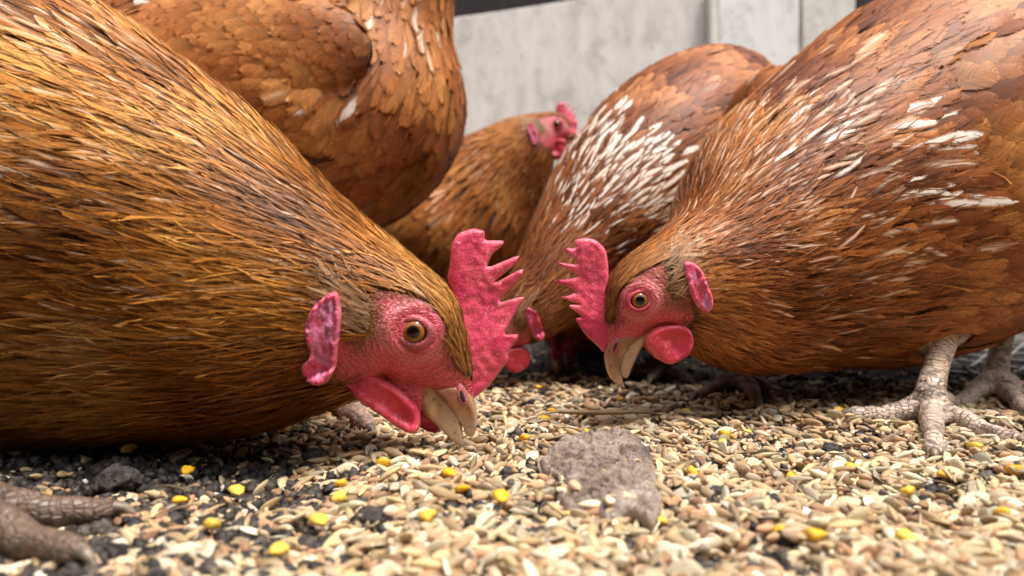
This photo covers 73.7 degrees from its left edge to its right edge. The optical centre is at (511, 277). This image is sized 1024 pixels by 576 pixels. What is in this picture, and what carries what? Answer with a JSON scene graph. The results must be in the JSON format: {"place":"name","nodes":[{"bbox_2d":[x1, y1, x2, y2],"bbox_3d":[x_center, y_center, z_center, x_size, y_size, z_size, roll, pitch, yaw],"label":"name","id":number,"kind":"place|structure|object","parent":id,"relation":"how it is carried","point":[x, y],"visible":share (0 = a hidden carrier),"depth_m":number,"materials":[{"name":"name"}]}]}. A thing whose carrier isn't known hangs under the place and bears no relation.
{"place":"outdoors","nodes":[
{"label":"outdoors","id":0,"kind":"place"},
{"bbox_2d":[0,340,1023,575],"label":"ground","id":1,"kind":"structure","parent":0,"point":[680,365],"depth_m":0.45,"materials":[{"name":"soil"}]},
{"bbox_2d":[91,464,142,493],"bbox_3d":[-0.121,0.062,0.208,0.013,0.009,0.012,0,0,0],"label":"soil clod","id":2,"kind":"object","parent":1,"relation":"on","point":[114,478],"visible":1,"depth_m":0.20,"materials":[{"name":"grey soil"}]},
{"bbox_2d":[120,443,137,452],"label":"maize kernel","id":3,"kind":"object","parent":1,"relation":"on","point":[128,448],"visible":1,"depth_m":0.24,"materials":[{"name":"yellow food"}]},
{"bbox_2d":[171,495,188,503],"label":"maize kernel","id":4,"kind":"object","parent":1,"relation":"on","point":[178,499],"visible":1,"depth_m":0.18,"materials":[{"name":"yellow food"}]},
{"bbox_2d":[180,465,194,474],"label":"maize kernel","id":5,"kind":"object","parent":1,"relation":"on","point":[186,469],"visible":1,"depth_m":0.22,"materials":[{"name":"yellow food"}]},
{"bbox_2d":[202,518,220,528],"bbox_3d":[-0.074,0.060,0.167,0.004,0.003,0.004,0,0,0],"label":"maize kernel","id":6,"kind":"object","parent":1,"relation":"on","point":[211,523],"visible":1,"depth_m":0.17,"materials":[{"name":"yellow food"}]},
{"bbox_2d":[227,484,244,495],"bbox_3d":[-0.080,0.062,0.199,0.005,0.003,0.005,0,0,0],"label":"maize kernel","id":7,"kind":"object","parent":1,"relation":"on","point":[237,489],"visible":1,"depth_m":0.20,"materials":[{"name":"yellow food"}]},
{"bbox_2d":[0,0,523,565],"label":"hen","id":8,"kind":"object","parent":1,"relation":"on","point":[190,254],"visible":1,"depth_m":0.22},
{"bbox_2d":[102,0,467,437],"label":"hen","id":9,"kind":"object","parent":1,"relation":"on","point":[361,105],"visible":0.54,"depth_m":0.40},
{"bbox_2d":[301,447,328,461],"bbox_3d":[-0.070,0.063,0.241,0.010,0.006,0.009,0,0,0],"label":"soil clod","id":10,"kind":"object","parent":1,"relation":"on","point":[312,453],"visible":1,"depth_m":0.24,"materials":[{"name":"black soil"}]},
{"bbox_2d":[349,505,394,529],"bbox_3d":[-0.036,0.062,0.176,0.012,0.007,0.010,0,0,0],"label":"soil clod","id":11,"kind":"object","parent":1,"relation":"on","point":[371,514],"visible":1,"depth_m":0.17,"materials":[{"name":"grey soil"}]},
{"bbox_2d":[381,102,577,283],"bbox_3d":[-0.102,-0.052,0.734,0.374,0.236,0.173,0,0,35],"label":"hen","id":12,"kind":"object","parent":1,"relation":"on","point":[493,182],"visible":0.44,"depth_m":0.64,"materials":[{"name":"brown"}]},
{"bbox_2d":[0,349,1023,575],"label":"grain feed","id":13,"kind":"object","parent":1,"relation":"on","point":[838,516],"visible":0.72,"depth_m":0.19},
{"bbox_2d":[153,485,189,490],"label":"straw piece","id":14,"kind":"object","parent":13,"relation":"on","point":[172,486],"visible":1,"depth_m":0.20,"materials":[{"name":"beige plant"}]},
{"bbox_2d":[156,504,215,514],"bbox_3d":[-0.083,0.059,0.174,0.012,0.002,0.006,0,0,0],"label":"straw piece","id":15,"kind":"object","parent":13,"relation":"on","point":[188,505],"visible":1,"depth_m":0.17,"materials":[{"name":"beige plant"}]},
{"bbox_2d":[269,541,289,554],"bbox_3d":[-0.053,0.061,0.154,0.004,0.002,0.005,0,0,0],"label":"maize kernel","id":16,"kind":"object","parent":13,"relation":"on","point":[278,548],"visible":1,"depth_m":0.15,"materials":[{"name":"yellow food"}]},
{"bbox_2d":[279,427,288,432],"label":"maize kernel","id":17,"kind":"object","parent":13,"relation":"on","point":[283,430],"visible":0.41,"depth_m":0.27,"materials":[{"name":"food"}]},
{"bbox_2d":[308,513,328,526],"bbox_3d":[-0.049,0.061,0.173,0.005,0.003,0.006,0,0,0],"label":"maize kernel","id":18,"kind":"object","parent":13,"relation":"on","point":[320,519],"visible":1,"depth_m":0.17,"materials":[{"name":"yellow food"}]},
{"bbox_2d":[331,489,346,501],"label":"maize kernel","id":19,"kind":"object","parent":13,"relation":"on","point":[339,495],"visible":1,"depth_m":0.19,"materials":[{"name":"yellow food"}]},
{"bbox_2d":[334,479,347,486],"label":"maize kernel","id":20,"kind":"object","parent":13,"relation":"on","point":[340,483],"visible":1,"depth_m":0.20,"materials":[{"name":"yellow food"}]},
{"bbox_2d":[375,458,390,466],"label":"maize kernel","id":21,"kind":"object","parent":13,"relation":"on","point":[385,462],"visible":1,"depth_m":0.22,"materials":[{"name":"yellow food"}]},
{"bbox_2d":[418,509,436,521],"bbox_3d":[-0.021,0.059,0.170,0.005,0.003,0.005,0,0,0],"label":"maize kernel","id":22,"kind":"object","parent":13,"relation":"on","point":[428,515],"visible":1,"depth_m":0.17,"materials":[{"name":"yellow food"}]},
{"bbox_2d":[441,467,456,476],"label":"maize kernel","id":23,"kind":"object","parent":13,"relation":"on","point":[448,472],"visible":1,"depth_m":0.20,"materials":[{"name":"yellow food"}]},
{"bbox_2d":[454,485,469,492],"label":"maize kernel","id":24,"kind":"object","parent":13,"relation":"on","point":[460,488],"visible":1,"depth_m":0.19,"materials":[{"name":"yellow food"}]},
{"bbox_2d":[470,474,495,485],"bbox_3d":[-0.008,0.057,0.195,0.008,0.002,0.010,0,0,0],"label":"straw piece","id":25,"kind":"object","parent":13,"relation":"on","point":[485,479],"visible":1,"depth_m":0.19,"materials":[{"name":"beige plant"}]},
{"bbox_2d":[482,512,501,524],"bbox_3d":[-0.005,0.058,0.165,0.005,0.002,0.006,0,0,0],"label":"straw piece","id":26,"kind":"object","parent":13,"relation":"on","point":[491,517],"visible":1,"depth_m":0.16,"materials":[{"name":"beige plant"}]},
{"bbox_2d":[491,489,509,502],"bbox_3d":[-0.003,0.058,0.182,0.005,0.003,0.005,0,0,0],"label":"maize kernel","id":27,"kind":"object","parent":13,"relation":"on","point":[501,495],"visible":1,"depth_m":0.18,"materials":[{"name":"yellow food"}]},
{"bbox_2d":[501,503,539,516],"bbox_3d":[0.002,0.058,0.172,0.010,0.002,0.005,0,0,0],"label":"straw piece","id":28,"kind":"object","parent":13,"relation":"on","point":[522,508],"visible":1,"depth_m":0.17,"materials":[{"name":"beige plant"}]},
{"bbox_2d":[519,435,529,440],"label":"maize kernel","id":29,"kind":"object","parent":13,"relation":"on","point":[523,437],"visible":1,"depth_m":0.25,"materials":[{"name":"yellow food"}]},
{"bbox_2d":[519,486,555,494],"bbox_3d":[0.008,0.058,0.187,0.012,0.002,0.005,0,0,0],"label":"straw piece","id":30,"kind":"object","parent":13,"relation":"on","point":[536,488],"visible":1,"depth_m":0.19,"materials":[{"name":"beige plant"}]},
{"bbox_2d":[539,415,549,419],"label":"maize kernel","id":31,"kind":"object","parent":13,"relation":"on","point":[544,417],"visible":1,"depth_m":0.30,"materials":[{"name":"yellow food"}]},
{"bbox_2d":[551,426,580,430],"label":"straw piece","id":32,"kind":"object","parent":13,"relation":"on","point":[565,427],"visible":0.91,"depth_m":0.26,"materials":[{"name":"beige plant"}]},
{"bbox_2d":[525,409,661,420],"bbox_3d":[0.035,0.058,0.288,0.060,0.004,0.007,0,0,0],"label":"dry stalk","id":33,"kind":"object","parent":13,"relation":"on","point":[593,412],"visible":1,"depth_m":0.29,"materials":[{"name":"plant"}]},
{"bbox_2d":[604,495,614,505],"bbox_3d":[0.026,0.058,0.177,0.004,0.002,0.006,0,0,0],"label":"wheat grain","id":34,"kind":"object","parent":13,"relation":"on","point":[609,500],"visible":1,"depth_m":0.18},
{"bbox_2d":[656,516,667,524],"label":"maize kernel","id":35,"kind":"object","parent":13,"relation":"on","point":[663,521],"visible":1,"depth_m":0.17,"materials":[{"name":"yellow food"}]},
{"bbox_2d":[670,518,698,524],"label":"straw piece","id":36,"kind":"object","parent":13,"relation":"on","point":[679,520],"visible":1,"depth_m":0.17,"materials":[{"name":"beige plant"}]},
{"bbox_2d":[685,465,698,473],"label":"maize kernel","id":37,"kind":"object","parent":13,"relation":"on","point":[690,469],"visible":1,"depth_m":0.21,"materials":[{"name":"yellow food"}]},
{"bbox_2d":[718,430,732,438],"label":"maize kernel","id":38,"kind":"object","parent":13,"relation":"on","point":[720,432],"visible":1,"depth_m":0.26,"materials":[{"name":"yellow food"}]},
{"bbox_2d":[766,492,788,502],"bbox_3d":[0.073,0.063,0.190,0.010,0.006,0.008,0,0,0],"label":"soil clod","id":39,"kind":"object","parent":13,"relation":"on","point":[774,497],"visible":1,"depth_m":0.19,"materials":[{"name":"grey soil"}]},
{"bbox_2d":[771,525,784,532],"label":"maize kernel","id":40,"kind":"object","parent":13,"relation":"on","point":[776,528],"visible":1,"depth_m":0.16,"materials":[{"name":"yellow food"}]},
{"bbox_2d":[786,471,795,477],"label":"maize kernel","id":41,"kind":"object","parent":13,"relation":"on","point":[790,473],"visible":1,"depth_m":0.22,"materials":[{"name":"yellow food"}]},
{"bbox_2d":[788,475,804,494],"bbox_3d":[0.085,0.062,0.204,0.003,0.002,0.016,0,0,0],"label":"straw piece","id":42,"kind":"object","parent":13,"relation":"on","point":[793,483],"visible":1,"depth_m":0.20,"materials":[{"name":"beige plant"}]},
{"bbox_2d":[803,528,826,540],"bbox_3d":[0.070,0.059,0.156,0.005,0.003,0.005,0,0,0],"label":"maize kernel","id":43,"kind":"object","parent":13,"relation":"on","point":[813,534],"visible":1,"depth_m":0.15,"materials":[{"name":"yellow food"}]},
{"bbox_2d":[821,442,843,451],"bbox_3d":[0.118,0.063,0.252,0.008,0.005,0.008,0,0,0],"label":"soil clod","id":44,"kind":"object","parent":13,"relation":"on","point":[829,447],"visible":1,"depth_m":0.25,"materials":[{"name":"grey soil"}]},
{"bbox_2d":[833,406,842,411],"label":"maize kernel","id":45,"kind":"object","parent":13,"relation":"on","point":[838,408],"visible":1,"depth_m":0.30,"materials":[{"name":"yellow food"}]},
{"bbox_2d":[824,488,861,496],"bbox_3d":[0.096,0.062,0.198,0.008,0.002,0.009,0,0,0],"label":"straw piece","id":46,"kind":"object","parent":13,"relation":"on","point":[849,490],"visible":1,"depth_m":0.20,"materials":[{"name":"beige plant"}]},
{"bbox_2d":[845,462,860,470],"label":"maize kernel","id":47,"kind":"object","parent":13,"relation":"on","point":[850,464],"visible":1,"depth_m":0.22,"materials":[{"name":"yellow food"}]},
{"bbox_2d":[874,431,901,444],"bbox_3d":[0.138,0.059,0.251,0.017,0.003,0.012,0,0,0],"label":"twig","id":48,"kind":"object","parent":13,"relation":"on","point":[888,436],"visible":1,"depth_m":0.25,"materials":[{"name":"wood"}]},
{"bbox_2d":[894,528,920,541],"bbox_3d":[0.092,0.061,0.160,0.006,0.004,0.006,0,0,0],"label":"maize kernel","id":49,"kind":"object","parent":13,"relation":"on","point":[903,533],"visible":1,"depth_m":0.16,"materials":[{"name":"yellow food"}]},
{"bbox_2d":[900,485,914,494],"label":"maize kernel","id":50,"kind":"object","parent":13,"relation":"on","point":[908,489],"visible":1,"depth_m":0.20,"materials":[{"name":"yellow food"}]},
{"bbox_2d":[936,470,950,477],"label":"maize kernel","id":51,"kind":"object","parent":13,"relation":"on","point":[941,473],"visible":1,"depth_m":0.21,"materials":[{"name":"yellow food"}]},
{"bbox_2d":[927,479,961,489],"bbox_3d":[0.124,0.059,0.196,0.008,0.002,0.004,0,0,0],"label":"straw piece","id":52,"kind":"object","parent":13,"relation":"on","point":[944,483],"visible":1,"depth_m":0.20,"materials":[{"name":"beige plant"}]},
{"bbox_2d":[966,442,983,448],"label":"maize kernel","id":53,"kind":"object","parent":13,"relation":"on","point":[974,444],"visible":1,"depth_m":0.24,"materials":[{"name":"yellow food"}]},
{"bbox_2d":[993,506,1010,515],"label":"maize kernel","id":54,"kind":"object","parent":13,"relation":"on","point":[1003,509],"visible":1,"depth_m":0.17,"materials":[{"name":"yellow food"}]},
{"bbox_2d":[1004,464,1022,474],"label":"maize kernel","id":55,"kind":"object","parent":13,"relation":"on","point":[1007,469],"visible":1,"depth_m":0.22,"materials":[{"name":"yellow food"}]},
{"bbox_2d":[508,434,515,441],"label":"soil clod","id":56,"kind":"object","parent":1,"relation":"on","point":[512,436],"visible":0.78,"depth_m":0.26,"materials":[{"name":"black soil"}]},
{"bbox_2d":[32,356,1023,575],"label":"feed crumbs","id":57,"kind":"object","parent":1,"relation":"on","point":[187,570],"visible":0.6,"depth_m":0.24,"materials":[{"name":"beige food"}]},
{"bbox_2d":[525,525,546,532],"bbox_3d":[0.005,0.063,0.164,0.009,0.006,0.008,0,0,0],"label":"soil clod","id":58,"kind":"object","parent":1,"relation":"on","point":[533,528],"visible":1,"depth_m":0.16,"materials":[{"name":"grey soil"}]},
{"bbox_2d":[453,0,706,166],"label":"plywood panel","id":59,"kind":"object","parent":1,"relation":"on","point":[584,58],"visible":0.16,"depth_m":1.10,"materials":[{"name":"grey wood"}]},
{"bbox_2d":[544,332,644,373],"bbox_3d":[0.127,-0.010,0.671,0.149,0.189,0.496,0,0,40],"label":"hen","id":60,"kind":"object","parent":1,"relation":"on","point":[559,344],"visible":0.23,"depth_m":0.45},
{"bbox_2d":[540,427,661,533],"bbox_3d":[0.027,0.061,0.210,0.037,0.017,0.082,0,0,0],"label":"stone","id":61,"kind":"object","parent":1,"relation":"on","point":[584,458],"visible":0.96,"depth_m":0.20,"materials":[{"name":"grey stone"}]},
{"bbox_2d":[556,487,582,496],"bbox_3d":[0.015,0.059,0.187,0.008,0.002,0.004,0,0,0],"label":"barley grain","id":62,"kind":"object","parent":61,"relation":"on","point":[568,491],"visible":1,"depth_m":0.19},
{"bbox_2d":[568,480,580,490],"bbox_3d":[0.017,0.057,0.185,0.003,0.002,0.006,0,0,0],"label":"wheat grain","id":63,"kind":"object","parent":61,"relation":"on","point":[574,485],"visible":1,"depth_m":0.18},
{"bbox_2d":[577,500,599,508],"bbox_3d":[0.022,0.059,0.178,0.010,0.002,0.003,0,0,0],"label":"barley grain","id":64,"kind":"object","parent":61,"relation":"on","point":[591,504],"visible":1,"depth_m":0.18},
{"bbox_2d":[608,492,635,498],"bbox_3d":[0.029,0.057,0.178,0.009,0.002,0.002,0,0,0],"label":"barley grain","id":65,"kind":"object","parent":61,"relation":"on","point":[625,493],"visible":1,"depth_m":0.18},
{"bbox_2d":[486,43,799,407],"bbox_3d":[0.114,-0.060,0.491,0.188,0.255,0.325,0,0,26],"label":"hen","id":66,"kind":"object","parent":1,"relation":"on","point":[614,178],"visible":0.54,"depth_m":0.40,"materials":[{"name":"brown"}]},
{"bbox_2d":[454,0,872,17],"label":"shed wall","id":67,"kind":"structure","parent":1,"relation":"on","point":[468,7],"depth_m":1.50,"materials":[{"name":"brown wood"}]},
{"bbox_2d":[707,0,718,43],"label":"batten","id":68,"kind":"object","parent":1,"relation":"on","point":[712,21],"visible":0.14,"depth_m":1.08,"materials":[{"name":"wood"}]},
{"bbox_2d":[702,485,733,497],"bbox_3d":[0.058,0.063,0.194,0.012,0.007,0.008,0,0,0],"label":"soil clod","id":69,"kind":"object","parent":1,"relation":"on","point":[717,489],"visible":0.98,"depth_m":0.19,"materials":[{"name":"grey soil"}]},
{"bbox_2d":[719,0,798,65],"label":"wooden board","id":70,"kind":"object","parent":1,"relation":"on","point":[768,30],"visible":0.08,"depth_m":1.09,"materials":[{"name":"grey wood"}]},
{"bbox_2d":[555,0,1023,461],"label":"hen","id":71,"kind":"object","parent":1,"relation":"on","point":[849,193],"visible":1,"depth_m":0.29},
{"bbox_2d":[798,0,854,51],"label":"wooden board","id":72,"kind":"object","parent":1,"relation":"on","point":[817,18],"visible":0.06,"depth_m":1.10,"materials":[{"name":"wood"}]},
{"bbox_2d":[907,332,1023,375],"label":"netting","id":73,"kind":"object","parent":1,"relation":"on","point":[1019,339],"visible":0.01,"depth_m":0.51,"materials":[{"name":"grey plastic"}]}
]}

